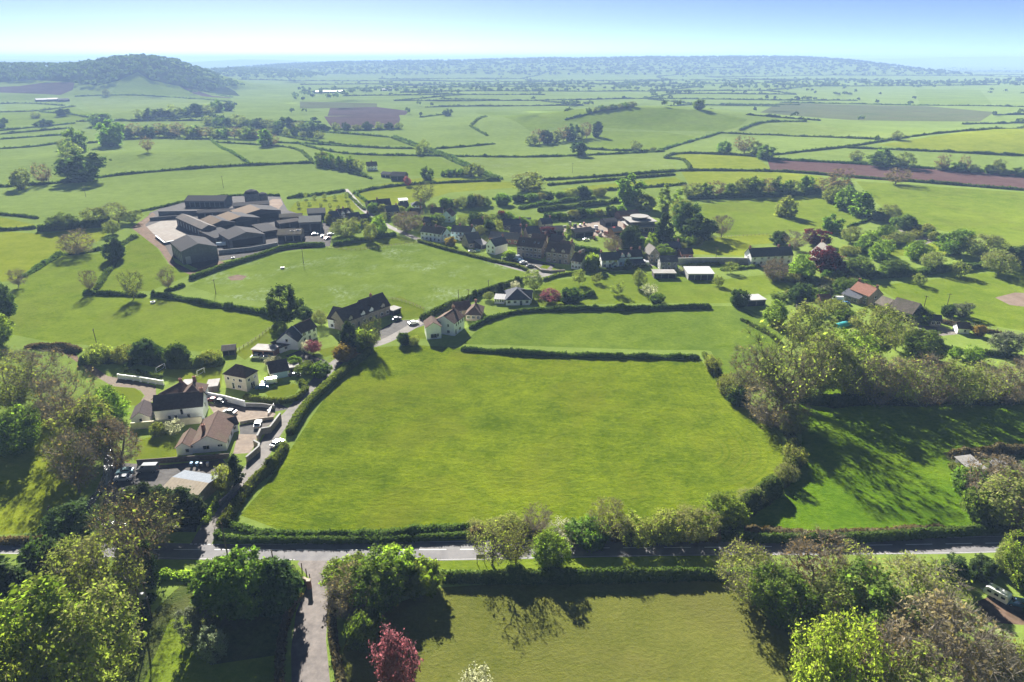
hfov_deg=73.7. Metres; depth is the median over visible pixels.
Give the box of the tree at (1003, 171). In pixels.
[998,168,1011,174]
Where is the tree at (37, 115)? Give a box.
[29,112,40,117]
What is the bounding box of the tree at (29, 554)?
[16,533,78,595]
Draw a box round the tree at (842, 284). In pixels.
[831,277,856,292]
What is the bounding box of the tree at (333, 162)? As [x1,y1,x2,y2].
[330,159,336,166]
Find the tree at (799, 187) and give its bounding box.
[784,179,804,191]
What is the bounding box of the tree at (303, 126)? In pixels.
[296,121,314,129]
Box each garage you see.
[250,344,280,355]
[266,358,289,378]
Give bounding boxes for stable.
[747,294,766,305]
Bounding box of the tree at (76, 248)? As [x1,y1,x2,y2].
[53,229,96,254]
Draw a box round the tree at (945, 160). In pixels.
[934,152,952,167]
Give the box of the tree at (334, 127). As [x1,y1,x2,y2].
[331,122,340,130]
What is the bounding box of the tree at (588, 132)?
[581,122,591,137]
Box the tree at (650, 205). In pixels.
[632,193,657,211]
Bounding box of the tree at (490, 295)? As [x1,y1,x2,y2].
[483,291,493,299]
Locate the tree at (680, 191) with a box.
[671,188,683,210]
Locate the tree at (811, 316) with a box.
[784,298,838,344]
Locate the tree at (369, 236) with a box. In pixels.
[362,223,377,240]
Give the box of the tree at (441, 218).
[434,213,444,222]
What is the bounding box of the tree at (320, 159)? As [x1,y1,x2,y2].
[317,151,329,165]
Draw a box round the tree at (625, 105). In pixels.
[621,102,629,107]
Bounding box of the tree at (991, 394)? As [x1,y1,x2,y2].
[948,359,1017,402]
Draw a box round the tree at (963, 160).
[959,155,971,168]
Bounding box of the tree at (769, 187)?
[759,178,780,192]
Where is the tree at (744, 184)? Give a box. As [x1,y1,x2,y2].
[732,178,750,192]
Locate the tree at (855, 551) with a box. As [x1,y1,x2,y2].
[816,538,884,615]
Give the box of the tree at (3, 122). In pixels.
[0,118,8,127]
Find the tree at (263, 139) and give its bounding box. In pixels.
[257,128,272,146]
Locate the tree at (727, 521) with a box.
[699,488,752,531]
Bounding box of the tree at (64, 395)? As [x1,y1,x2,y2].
[23,363,103,438]
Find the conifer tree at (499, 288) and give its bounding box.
[492,282,505,295]
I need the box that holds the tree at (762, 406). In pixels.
[742,377,814,430]
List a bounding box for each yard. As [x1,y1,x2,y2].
[103,459,226,507]
[208,403,274,421]
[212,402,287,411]
[233,434,256,453]
[239,419,272,433]
[286,350,328,363]
[378,320,423,338]
[508,257,554,269]
[564,219,649,237]
[918,325,956,335]
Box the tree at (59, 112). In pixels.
[55,108,69,115]
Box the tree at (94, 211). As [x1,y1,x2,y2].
[78,207,107,220]
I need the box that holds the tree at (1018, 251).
[1003,245,1023,267]
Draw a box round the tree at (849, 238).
[839,226,865,242]
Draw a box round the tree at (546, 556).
[530,526,573,567]
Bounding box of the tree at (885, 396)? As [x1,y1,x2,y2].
[856,354,914,406]
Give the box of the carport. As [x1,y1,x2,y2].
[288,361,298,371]
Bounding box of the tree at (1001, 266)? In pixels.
[980,248,1020,273]
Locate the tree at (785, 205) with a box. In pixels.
[774,195,799,217]
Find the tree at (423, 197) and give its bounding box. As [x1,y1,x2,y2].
[410,181,434,202]
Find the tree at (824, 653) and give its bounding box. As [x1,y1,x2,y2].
[785,603,898,681]
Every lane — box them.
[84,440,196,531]
[191,275,548,543]
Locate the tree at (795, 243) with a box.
[782,229,812,249]
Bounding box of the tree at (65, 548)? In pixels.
[37,532,110,606]
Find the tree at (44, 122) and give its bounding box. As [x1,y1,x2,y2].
[36,119,53,125]
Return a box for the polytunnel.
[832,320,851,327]
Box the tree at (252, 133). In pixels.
[251,128,262,138]
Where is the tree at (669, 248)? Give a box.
[657,243,675,254]
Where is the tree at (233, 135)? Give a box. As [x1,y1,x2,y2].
[225,126,240,137]
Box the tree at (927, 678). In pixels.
[881,635,974,681]
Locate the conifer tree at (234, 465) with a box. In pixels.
[226,453,245,486]
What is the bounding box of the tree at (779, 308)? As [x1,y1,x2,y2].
[763,298,788,325]
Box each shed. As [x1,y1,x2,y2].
[163,470,217,500]
[207,378,219,392]
[221,344,236,355]
[274,218,298,228]
[380,171,391,177]
[388,305,401,315]
[398,198,407,201]
[474,238,486,248]
[571,226,593,237]
[599,217,617,226]
[608,227,623,238]
[651,269,676,278]
[683,266,714,279]
[952,322,971,333]
[954,454,985,471]
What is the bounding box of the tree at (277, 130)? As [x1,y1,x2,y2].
[271,127,283,133]
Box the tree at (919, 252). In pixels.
[903,240,937,260]
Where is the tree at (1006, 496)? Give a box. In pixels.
[969,465,1023,531]
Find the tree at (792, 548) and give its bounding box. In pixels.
[772,523,852,611]
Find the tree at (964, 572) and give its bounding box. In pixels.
[934,552,970,588]
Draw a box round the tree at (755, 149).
[746,140,762,153]
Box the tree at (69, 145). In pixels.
[56,140,83,155]
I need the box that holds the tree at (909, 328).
[883,309,918,349]
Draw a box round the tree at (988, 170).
[983,164,997,173]
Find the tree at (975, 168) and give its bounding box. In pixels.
[967,164,980,172]
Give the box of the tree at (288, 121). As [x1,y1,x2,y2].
[280,116,293,128]
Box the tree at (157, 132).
[146,122,167,136]
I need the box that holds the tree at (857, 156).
[848,149,864,161]
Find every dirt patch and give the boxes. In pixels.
[228,275,245,279]
[975,596,1023,624]
[995,293,1023,306]
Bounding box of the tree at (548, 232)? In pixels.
[539,226,556,236]
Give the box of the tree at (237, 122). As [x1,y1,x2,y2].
[228,114,248,126]
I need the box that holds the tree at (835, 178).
[825,168,857,188]
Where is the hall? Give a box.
[614,209,639,219]
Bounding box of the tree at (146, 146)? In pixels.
[138,136,153,150]
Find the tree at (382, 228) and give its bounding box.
[369,215,387,234]
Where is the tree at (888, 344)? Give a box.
[849,303,907,354]
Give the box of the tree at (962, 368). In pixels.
[928,356,985,408]
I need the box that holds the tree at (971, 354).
[963,344,986,362]
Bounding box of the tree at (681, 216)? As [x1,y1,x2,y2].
[670,199,704,235]
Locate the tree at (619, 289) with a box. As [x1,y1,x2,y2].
[610,281,625,293]
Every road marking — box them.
[9,553,294,559]
[153,542,1011,549]
[230,536,988,544]
[435,551,1003,559]
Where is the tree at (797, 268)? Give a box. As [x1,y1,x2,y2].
[789,254,818,279]
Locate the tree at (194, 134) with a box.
[188,124,202,137]
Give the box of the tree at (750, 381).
[729,343,790,399]
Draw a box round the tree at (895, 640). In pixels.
[840,616,955,681]
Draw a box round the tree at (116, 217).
[98,202,127,222]
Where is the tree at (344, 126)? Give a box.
[341,121,350,130]
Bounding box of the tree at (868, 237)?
[858,230,882,250]
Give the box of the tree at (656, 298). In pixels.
[649,291,665,303]
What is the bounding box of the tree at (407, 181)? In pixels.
[404,175,411,185]
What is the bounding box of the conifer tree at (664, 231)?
[654,212,675,242]
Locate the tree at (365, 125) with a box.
[361,121,373,129]
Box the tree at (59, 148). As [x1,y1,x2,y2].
[58,142,73,154]
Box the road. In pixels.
[0,535,1023,560]
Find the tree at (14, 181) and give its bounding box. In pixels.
[4,167,32,189]
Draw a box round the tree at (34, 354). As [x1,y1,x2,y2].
[0,343,74,399]
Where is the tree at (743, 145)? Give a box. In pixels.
[734,135,753,152]
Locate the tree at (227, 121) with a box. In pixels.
[222,117,234,125]
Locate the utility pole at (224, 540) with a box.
[221,523,227,554]
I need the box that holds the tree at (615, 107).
[608,104,617,109]
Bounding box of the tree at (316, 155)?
[313,149,328,164]
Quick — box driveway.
[291,561,332,681]
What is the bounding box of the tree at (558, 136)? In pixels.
[550,130,562,141]
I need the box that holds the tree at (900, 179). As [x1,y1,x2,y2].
[884,167,912,183]
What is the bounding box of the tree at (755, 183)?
[745,175,766,192]
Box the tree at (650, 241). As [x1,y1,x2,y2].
[644,232,656,248]
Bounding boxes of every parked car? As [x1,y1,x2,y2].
[113,473,132,482]
[115,466,134,474]
[207,396,216,402]
[212,397,226,403]
[222,408,237,414]
[250,354,262,358]
[253,420,261,428]
[255,383,268,389]
[260,355,270,359]
[269,438,284,447]
[288,371,300,376]
[391,316,401,320]
[408,320,418,324]
[1007,596,1023,607]
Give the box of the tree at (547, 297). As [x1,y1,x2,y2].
[539,287,561,302]
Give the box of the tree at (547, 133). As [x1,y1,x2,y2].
[536,129,554,143]
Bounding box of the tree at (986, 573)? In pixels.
[967,552,1000,583]
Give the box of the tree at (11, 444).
[0,402,42,457]
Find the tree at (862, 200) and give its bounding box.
[847,190,875,217]
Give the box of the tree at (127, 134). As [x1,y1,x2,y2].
[121,126,133,137]
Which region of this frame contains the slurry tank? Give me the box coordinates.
[216,242,225,246]
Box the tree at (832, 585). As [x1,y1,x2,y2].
[806,560,868,627]
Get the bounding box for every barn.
[35,98,47,101]
[57,98,69,101]
[170,235,218,264]
[175,214,215,235]
[184,195,232,206]
[197,208,235,217]
[199,227,225,242]
[200,215,235,228]
[217,211,259,226]
[218,226,265,247]
[230,204,280,219]
[232,200,269,207]
[252,222,277,236]
[277,228,304,240]
[279,213,302,219]
[298,215,321,231]
[307,207,325,219]
[312,90,342,92]
[345,212,359,219]
[390,171,407,180]
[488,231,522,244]
[890,297,923,322]
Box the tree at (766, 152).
[756,143,777,159]
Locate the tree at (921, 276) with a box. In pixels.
[913,272,928,285]
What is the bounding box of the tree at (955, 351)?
[948,346,962,357]
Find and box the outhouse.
[874,295,893,313]
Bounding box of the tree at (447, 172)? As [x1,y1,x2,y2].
[445,168,450,175]
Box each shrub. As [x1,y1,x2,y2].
[82,341,113,366]
[149,421,165,436]
[162,339,193,363]
[164,418,183,434]
[171,605,213,648]
[186,554,246,620]
[193,624,228,664]
[197,348,222,363]
[211,462,234,491]
[211,545,277,622]
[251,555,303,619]
[262,355,281,364]
[287,355,302,367]
[300,340,310,352]
[309,361,332,378]
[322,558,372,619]
[325,213,331,222]
[331,341,360,362]
[342,603,389,653]
[351,326,374,352]
[362,221,370,227]
[366,202,378,212]
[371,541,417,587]
[378,204,385,212]
[380,212,388,219]
[391,214,401,222]
[396,332,410,345]
[398,205,404,214]
[403,553,445,600]
[409,335,419,345]
[414,220,422,227]
[416,201,425,208]
[427,203,436,208]
[429,215,437,222]
[431,219,442,225]
[438,197,454,209]
[444,236,455,246]
[453,199,459,208]
[455,216,468,225]
[456,195,467,207]
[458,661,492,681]
[462,517,485,540]
[464,193,476,207]
[466,211,483,224]
[470,193,484,207]
[475,225,485,234]
[478,213,491,222]
[482,196,491,205]
[483,219,495,231]
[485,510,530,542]
[488,212,503,220]
[493,220,502,231]
[495,192,512,205]
[497,211,514,220]
[501,250,516,260]
[511,280,519,287]
[512,194,527,202]
[513,216,527,228]
[525,193,539,201]
[527,219,536,225]
[536,192,547,200]
[543,191,554,199]
[543,212,556,219]
[547,515,584,545]
[554,191,567,198]
[555,212,566,219]
[560,287,582,303]
[564,513,611,552]
[565,188,580,196]
[567,210,582,219]
[574,207,586,218]
[577,185,590,197]
[584,208,595,218]
[584,252,599,270]
[591,208,605,217]
[592,187,607,195]
[605,205,617,216]
[615,508,662,548]
[617,204,626,210]
[638,236,646,247]
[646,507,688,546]
[673,235,686,245]
[684,238,692,245]
[686,235,696,245]
[692,236,703,245]
[704,354,723,371]
[716,372,734,393]
[726,385,748,406]
[729,288,751,307]
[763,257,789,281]
[769,271,787,280]
[770,291,787,300]
[776,272,797,282]
[780,444,809,465]
[789,272,806,284]
[805,275,821,285]
[812,288,831,300]
[815,284,833,297]
[818,277,835,287]
[821,269,835,278]
[823,297,842,310]
[831,301,850,312]
[832,270,844,279]
[834,308,857,321]
[839,245,860,255]
[847,316,861,324]
[852,278,873,285]
[853,241,872,253]
[872,211,886,220]
[881,235,896,245]
[883,216,892,222]
[889,217,898,225]
[891,234,911,243]
[905,307,934,324]
[911,229,923,238]
[916,222,936,232]
[922,331,938,340]
[923,229,935,237]
[927,231,938,239]
[940,304,956,317]
[950,464,988,494]
[952,302,976,316]
[959,451,1023,508]
[960,485,1007,526]
[972,324,987,336]
[986,330,1023,353]
[1006,493,1023,535]
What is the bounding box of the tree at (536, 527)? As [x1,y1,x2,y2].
[519,501,552,531]
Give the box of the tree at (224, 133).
[216,127,230,138]
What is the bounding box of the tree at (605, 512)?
[586,495,632,536]
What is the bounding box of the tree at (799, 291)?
[786,282,816,303]
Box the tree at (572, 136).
[562,123,579,140]
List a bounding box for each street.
[345,189,548,275]
[548,263,788,274]
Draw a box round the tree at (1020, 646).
[984,638,1023,681]
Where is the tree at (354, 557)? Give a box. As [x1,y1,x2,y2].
[318,549,371,601]
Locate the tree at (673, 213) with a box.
[669,197,693,221]
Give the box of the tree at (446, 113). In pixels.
[442,108,452,115]
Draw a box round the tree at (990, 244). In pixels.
[958,233,1009,259]
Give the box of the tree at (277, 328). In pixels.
[269,319,287,340]
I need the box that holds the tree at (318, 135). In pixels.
[312,130,324,137]
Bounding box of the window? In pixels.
[203,445,209,449]
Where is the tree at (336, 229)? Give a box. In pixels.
[328,219,359,236]
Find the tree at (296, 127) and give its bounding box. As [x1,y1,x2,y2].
[291,121,303,129]
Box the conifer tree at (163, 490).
[147,484,172,529]
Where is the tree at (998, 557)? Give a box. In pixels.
[993,537,1020,572]
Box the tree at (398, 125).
[394,123,403,128]
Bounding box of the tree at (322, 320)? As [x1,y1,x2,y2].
[311,309,327,324]
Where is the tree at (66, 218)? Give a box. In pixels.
[43,211,79,230]
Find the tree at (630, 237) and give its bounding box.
[619,224,642,249]
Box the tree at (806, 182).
[799,175,816,191]
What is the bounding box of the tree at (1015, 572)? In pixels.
[1001,529,1023,591]
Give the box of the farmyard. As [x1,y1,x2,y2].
[145,196,332,268]
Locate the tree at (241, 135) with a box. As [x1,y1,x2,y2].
[234,126,248,138]
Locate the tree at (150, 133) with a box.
[140,124,157,136]
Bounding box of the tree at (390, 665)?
[366,622,423,681]
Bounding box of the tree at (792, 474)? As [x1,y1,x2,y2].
[772,462,801,482]
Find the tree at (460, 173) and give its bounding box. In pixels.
[457,167,463,175]
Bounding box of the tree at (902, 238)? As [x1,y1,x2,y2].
[889,231,916,244]
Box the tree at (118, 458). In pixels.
[83,416,143,469]
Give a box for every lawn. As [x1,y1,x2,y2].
[110,386,142,405]
[134,433,176,460]
[157,367,221,387]
[236,330,275,359]
[265,383,299,397]
[319,346,334,356]
[331,236,416,249]
[387,296,424,319]
[408,326,435,339]
[540,264,549,268]
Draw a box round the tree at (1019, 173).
[1011,167,1023,176]
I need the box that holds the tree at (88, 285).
[77,269,97,288]
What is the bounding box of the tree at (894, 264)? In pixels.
[878,260,911,272]
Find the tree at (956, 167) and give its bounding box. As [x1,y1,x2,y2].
[950,161,968,171]
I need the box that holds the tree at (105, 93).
[101,89,109,95]
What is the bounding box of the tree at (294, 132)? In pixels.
[289,127,298,135]
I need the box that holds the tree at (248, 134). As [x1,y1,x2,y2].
[242,127,257,138]
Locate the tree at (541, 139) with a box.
[531,129,544,143]
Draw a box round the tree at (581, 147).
[570,141,588,156]
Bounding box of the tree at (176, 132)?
[166,121,185,136]
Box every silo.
[244,189,259,201]
[259,192,267,200]
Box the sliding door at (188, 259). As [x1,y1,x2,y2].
[185,256,191,263]
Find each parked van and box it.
[136,462,159,472]
[261,376,277,384]
[832,296,843,300]
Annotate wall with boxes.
[117,373,164,384]
[130,416,201,429]
[149,215,178,220]
[155,235,172,244]
[158,210,196,215]
[207,392,245,406]
[218,242,277,253]
[218,483,239,505]
[240,416,273,423]
[245,403,274,408]
[245,440,260,462]
[256,413,281,441]
[535,265,564,272]
[678,257,748,264]
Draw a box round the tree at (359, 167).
[349,159,364,171]
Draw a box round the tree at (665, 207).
[657,184,671,212]
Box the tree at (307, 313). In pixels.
[295,305,312,320]
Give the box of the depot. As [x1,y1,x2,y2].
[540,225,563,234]
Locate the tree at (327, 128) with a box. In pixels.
[317,124,331,130]
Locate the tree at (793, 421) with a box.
[778,403,811,434]
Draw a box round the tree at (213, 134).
[205,127,221,137]
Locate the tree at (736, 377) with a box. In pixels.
[719,366,757,395]
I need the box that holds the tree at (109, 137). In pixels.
[93,117,124,146]
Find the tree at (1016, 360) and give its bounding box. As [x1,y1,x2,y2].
[1005,355,1023,394]
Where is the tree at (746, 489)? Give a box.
[735,486,766,508]
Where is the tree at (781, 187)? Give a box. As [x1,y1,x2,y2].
[769,176,794,191]
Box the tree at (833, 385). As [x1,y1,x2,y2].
[797,324,859,393]
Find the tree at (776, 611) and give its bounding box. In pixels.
[745,559,822,631]
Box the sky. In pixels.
[0,0,1023,58]
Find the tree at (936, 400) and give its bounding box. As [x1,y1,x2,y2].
[901,351,963,406]
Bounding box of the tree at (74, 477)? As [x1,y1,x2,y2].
[37,425,102,492]
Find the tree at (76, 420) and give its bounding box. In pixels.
[41,392,119,467]
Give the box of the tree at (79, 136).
[60,123,88,152]
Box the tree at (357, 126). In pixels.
[352,124,362,129]
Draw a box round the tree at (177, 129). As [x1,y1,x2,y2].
[164,126,179,135]
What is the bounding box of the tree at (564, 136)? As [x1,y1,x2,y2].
[557,125,571,140]
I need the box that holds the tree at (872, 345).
[820,327,885,383]
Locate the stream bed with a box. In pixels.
[897,228,934,243]
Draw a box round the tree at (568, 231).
[564,225,571,240]
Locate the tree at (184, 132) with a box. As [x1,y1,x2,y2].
[179,125,193,136]
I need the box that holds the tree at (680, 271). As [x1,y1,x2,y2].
[678,266,683,273]
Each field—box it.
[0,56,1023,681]
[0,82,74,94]
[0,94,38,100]
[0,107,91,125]
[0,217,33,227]
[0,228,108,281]
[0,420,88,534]
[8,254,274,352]
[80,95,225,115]
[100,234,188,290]
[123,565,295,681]
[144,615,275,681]
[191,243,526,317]
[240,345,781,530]
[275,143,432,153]
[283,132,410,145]
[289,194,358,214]
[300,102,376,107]
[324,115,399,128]
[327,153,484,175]
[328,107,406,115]
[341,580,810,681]
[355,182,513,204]
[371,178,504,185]
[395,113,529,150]
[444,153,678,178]
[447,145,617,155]
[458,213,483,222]
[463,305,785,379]
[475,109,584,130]
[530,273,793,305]
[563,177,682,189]
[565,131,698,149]
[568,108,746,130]
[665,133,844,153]
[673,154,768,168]
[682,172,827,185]
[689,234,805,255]
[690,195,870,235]
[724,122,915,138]
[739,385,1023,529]
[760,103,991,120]
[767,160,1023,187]
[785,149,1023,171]
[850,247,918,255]
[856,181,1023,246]
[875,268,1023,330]
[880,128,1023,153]
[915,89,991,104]
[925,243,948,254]
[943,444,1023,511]
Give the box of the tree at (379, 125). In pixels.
[375,122,383,127]
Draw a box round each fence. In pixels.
[136,453,229,464]
[327,242,408,249]
[945,317,1021,333]
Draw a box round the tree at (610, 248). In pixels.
[603,233,622,251]
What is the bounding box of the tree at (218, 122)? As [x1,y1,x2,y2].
[211,116,225,125]
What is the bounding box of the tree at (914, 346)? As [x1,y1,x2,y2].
[901,327,950,363]
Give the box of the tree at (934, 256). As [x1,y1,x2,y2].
[919,250,947,266]
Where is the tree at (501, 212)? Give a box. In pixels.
[497,210,504,218]
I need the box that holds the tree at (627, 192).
[615,172,648,206]
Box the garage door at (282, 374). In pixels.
[274,371,287,378]
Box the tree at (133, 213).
[119,209,142,222]
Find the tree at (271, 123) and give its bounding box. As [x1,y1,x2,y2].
[259,119,275,128]
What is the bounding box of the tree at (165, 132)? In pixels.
[156,124,174,135]
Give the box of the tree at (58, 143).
[55,138,66,148]
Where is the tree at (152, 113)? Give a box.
[142,107,158,118]
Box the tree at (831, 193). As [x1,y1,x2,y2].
[821,184,842,202]
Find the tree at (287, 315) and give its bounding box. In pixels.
[265,283,305,323]
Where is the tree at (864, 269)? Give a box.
[844,256,877,275]
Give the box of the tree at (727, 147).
[716,140,732,152]
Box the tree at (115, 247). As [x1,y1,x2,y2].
[100,237,125,260]
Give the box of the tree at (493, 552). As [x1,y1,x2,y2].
[466,519,516,565]
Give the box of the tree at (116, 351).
[109,343,132,364]
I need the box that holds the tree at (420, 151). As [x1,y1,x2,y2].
[413,144,423,154]
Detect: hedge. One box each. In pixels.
[0,101,64,105]
[0,105,76,111]
[0,122,75,130]
[0,127,69,134]
[0,133,61,139]
[0,141,61,148]
[0,160,311,186]
[0,211,39,218]
[0,225,36,230]
[0,534,47,545]
[18,251,62,277]
[24,342,82,352]
[36,215,110,231]
[39,110,90,117]
[62,234,137,255]
[75,93,232,102]
[76,118,239,121]
[77,353,224,369]
[82,289,95,294]
[86,136,174,142]
[89,114,204,121]
[93,257,117,289]
[95,290,147,296]
[107,592,158,669]
[122,367,162,378]
[123,360,135,367]
[128,193,279,212]
[149,289,269,317]
[158,567,194,582]
[164,283,185,291]
[177,137,208,139]
[188,242,324,279]
[190,85,232,97]
[200,125,295,129]
[200,490,227,524]
[208,137,249,162]
[212,528,469,544]
[216,140,313,160]
[216,441,288,527]
[227,519,470,536]
[235,78,292,80]
[242,378,308,403]
[250,119,320,122]
[272,133,414,148]
[273,591,303,681]
[276,140,416,148]
[285,346,372,435]
[287,189,345,198]
[287,568,305,587]
[296,80,453,81]
[299,142,464,156]
[300,82,373,84]
[300,128,389,137]
[312,161,373,178]
[322,85,474,88]
[326,594,346,681]
[329,127,396,130]
[332,231,396,245]
[343,93,456,95]
[345,191,365,209]
[352,176,500,193]
[354,190,367,201]
[375,82,509,84]
[377,83,438,86]
[380,78,454,80]
[391,136,495,177]
[393,93,462,100]
[393,134,502,179]
[395,98,537,100]
[403,89,525,91]
[403,90,458,93]
[417,238,529,270]
[419,113,443,117]
[419,276,528,319]
[426,104,485,106]
[435,142,494,148]
[439,97,499,99]
[439,103,582,106]
[441,562,749,585]
[454,80,538,81]
[460,345,699,359]
[463,92,544,94]
[465,149,664,157]
[468,316,485,328]
[469,524,721,544]
[470,115,486,124]
[470,124,487,135]
[485,85,594,86]
[485,302,711,322]
[518,196,595,208]
[519,62,625,62]
[530,89,649,91]
[537,197,619,211]
[538,97,642,100]
[539,99,583,105]
[541,169,675,180]
[542,264,647,280]
[543,79,667,81]
[547,173,675,185]
[556,289,595,300]
[558,210,605,221]
[564,105,600,110]
[565,105,630,119]
[570,146,649,150]
[574,245,600,253]
[602,83,691,86]
[603,82,771,83]
[604,182,686,190]
[643,96,749,99]
[644,92,674,97]
[644,97,691,103]
[652,167,1023,190]
[653,88,767,90]
[654,86,698,89]
[657,131,719,149]
[663,151,766,159]
[664,156,692,167]
[674,79,791,79]
[675,92,796,94]
[687,188,821,199]
[687,262,720,265]
[690,103,779,106]
[701,351,769,421]
[719,474,784,529]
[720,102,799,104]
[720,131,893,140]
[720,264,760,270]
[721,523,1015,544]
[739,119,805,129]
[740,318,782,344]
[744,523,946,533]
[746,113,820,120]
[750,98,857,100]
[767,89,795,93]
[767,156,1023,173]
[769,85,807,89]
[774,130,960,154]
[775,413,801,489]
[780,101,920,105]
[794,78,882,80]
[798,390,1023,408]
[812,84,905,85]
[830,74,928,75]
[843,176,875,211]
[844,258,1016,279]
[845,145,1023,155]
[846,217,872,227]
[906,84,997,85]
[920,104,1023,106]
[929,75,1023,76]
[930,81,1021,82]
[941,319,1023,338]
[941,343,1022,360]
[947,462,964,472]
[948,441,1023,458]
[952,70,1005,70]
[961,125,1023,131]
[962,121,1023,124]
[968,558,1023,583]
[995,112,1023,115]
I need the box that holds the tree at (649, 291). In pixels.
[642,283,657,295]
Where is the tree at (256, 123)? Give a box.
[251,118,267,127]
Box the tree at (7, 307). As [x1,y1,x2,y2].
[0,282,17,318]
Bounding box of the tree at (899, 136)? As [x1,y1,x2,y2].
[890,130,903,139]
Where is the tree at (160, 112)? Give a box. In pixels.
[155,108,169,116]
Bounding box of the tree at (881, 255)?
[868,239,895,260]
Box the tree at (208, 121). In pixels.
[200,115,212,124]
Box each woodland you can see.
[0,53,244,92]
[206,66,427,78]
[210,55,970,77]
[291,77,1023,99]
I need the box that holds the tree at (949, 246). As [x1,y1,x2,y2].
[930,228,976,255]
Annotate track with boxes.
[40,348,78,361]
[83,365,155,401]
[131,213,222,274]
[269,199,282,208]
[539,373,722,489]
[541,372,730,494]
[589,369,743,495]
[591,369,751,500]
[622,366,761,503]
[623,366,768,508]
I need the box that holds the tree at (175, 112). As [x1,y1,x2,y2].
[162,104,182,115]
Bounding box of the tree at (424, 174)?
[420,166,434,180]
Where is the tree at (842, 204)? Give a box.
[833,183,855,210]
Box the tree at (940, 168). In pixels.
[935,161,948,169]
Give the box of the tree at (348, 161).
[345,154,356,170]
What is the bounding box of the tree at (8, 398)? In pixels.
[0,346,40,409]
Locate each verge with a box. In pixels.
[220,536,537,541]
[421,556,749,569]
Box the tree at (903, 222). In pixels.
[896,214,918,230]
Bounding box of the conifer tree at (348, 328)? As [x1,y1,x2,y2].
[337,321,360,347]
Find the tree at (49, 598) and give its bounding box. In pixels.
[0,568,114,681]
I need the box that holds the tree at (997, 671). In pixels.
[954,627,1023,681]
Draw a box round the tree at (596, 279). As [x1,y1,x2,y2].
[591,272,602,281]
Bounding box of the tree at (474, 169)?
[465,163,478,176]
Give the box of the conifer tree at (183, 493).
[166,485,193,525]
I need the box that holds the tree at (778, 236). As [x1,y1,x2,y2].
[769,230,789,245]
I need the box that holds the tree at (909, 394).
[883,353,942,404]
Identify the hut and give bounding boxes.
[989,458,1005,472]
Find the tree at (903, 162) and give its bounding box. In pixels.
[892,151,916,167]
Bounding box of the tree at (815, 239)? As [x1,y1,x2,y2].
[803,228,832,244]
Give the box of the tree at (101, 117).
[84,112,113,126]
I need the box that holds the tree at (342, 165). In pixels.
[338,160,349,169]
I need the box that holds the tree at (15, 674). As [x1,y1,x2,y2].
[0,621,70,681]
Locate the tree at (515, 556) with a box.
[498,523,537,563]
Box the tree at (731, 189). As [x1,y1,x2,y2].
[724,183,742,193]
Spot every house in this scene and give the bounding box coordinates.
[129,399,153,421]
[151,377,187,399]
[152,386,208,419]
[174,427,196,455]
[183,375,208,397]
[183,379,192,384]
[190,410,233,452]
[223,364,258,391]
[226,416,238,431]
[270,340,289,352]
[275,326,302,349]
[293,318,316,342]
[326,306,341,328]
[328,208,339,222]
[330,302,367,330]
[337,206,351,220]
[356,211,371,222]
[358,292,390,322]
[366,160,377,169]
[375,197,391,211]
[384,203,398,218]
[398,202,408,209]
[410,207,423,215]
[411,199,421,207]
[420,223,444,242]
[423,316,441,338]
[430,205,443,216]
[436,306,464,335]
[437,225,450,241]
[442,208,455,221]
[450,223,475,239]
[450,300,470,314]
[461,231,480,247]
[465,299,484,320]
[472,217,483,227]
[485,234,507,254]
[494,294,505,303]
[503,217,520,231]
[504,287,530,304]
[509,224,522,233]
[516,237,547,258]
[521,289,532,302]
[523,224,540,237]
[531,231,547,242]
[537,215,552,227]
[545,241,574,264]
[549,233,566,241]
[560,239,574,247]
[570,250,586,269]
[599,250,618,267]
[615,246,643,266]
[629,258,645,265]
[643,243,660,262]
[657,255,678,270]
[662,239,681,252]
[744,244,793,265]
[811,239,842,272]
[841,288,862,304]
[843,258,861,272]
[850,278,883,305]
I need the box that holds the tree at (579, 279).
[572,269,585,283]
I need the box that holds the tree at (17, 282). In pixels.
[5,268,28,287]
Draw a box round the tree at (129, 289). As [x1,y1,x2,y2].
[114,270,144,298]
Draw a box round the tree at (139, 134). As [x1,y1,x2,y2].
[133,126,149,136]
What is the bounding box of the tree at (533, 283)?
[522,269,543,289]
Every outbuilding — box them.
[365,200,375,208]
[422,216,432,225]
[677,248,693,257]
[795,297,807,309]
[815,294,830,305]
[928,314,942,326]
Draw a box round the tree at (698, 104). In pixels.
[692,99,706,108]
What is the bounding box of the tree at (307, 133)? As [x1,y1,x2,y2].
[305,130,314,137]
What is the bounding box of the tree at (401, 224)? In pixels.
[391,210,423,231]
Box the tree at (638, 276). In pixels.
[631,267,647,287]
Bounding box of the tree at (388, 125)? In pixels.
[384,122,393,128]
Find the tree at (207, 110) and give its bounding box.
[202,105,214,112]
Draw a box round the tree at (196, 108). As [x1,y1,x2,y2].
[189,103,202,113]
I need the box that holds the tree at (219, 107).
[205,98,223,111]
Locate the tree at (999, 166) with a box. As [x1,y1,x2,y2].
[990,158,1006,172]
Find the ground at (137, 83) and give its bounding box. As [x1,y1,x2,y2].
[65,72,231,104]
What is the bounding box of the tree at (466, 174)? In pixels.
[460,166,472,176]
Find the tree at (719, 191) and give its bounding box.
[706,180,726,194]
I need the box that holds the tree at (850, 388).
[832,345,887,395]
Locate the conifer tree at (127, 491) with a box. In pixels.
[118,486,144,524]
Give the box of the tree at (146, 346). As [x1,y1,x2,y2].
[127,337,164,365]
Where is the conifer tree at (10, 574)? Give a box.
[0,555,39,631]
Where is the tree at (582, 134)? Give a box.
[573,125,585,138]
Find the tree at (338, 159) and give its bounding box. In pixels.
[335,155,344,168]
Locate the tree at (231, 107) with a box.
[222,101,234,110]

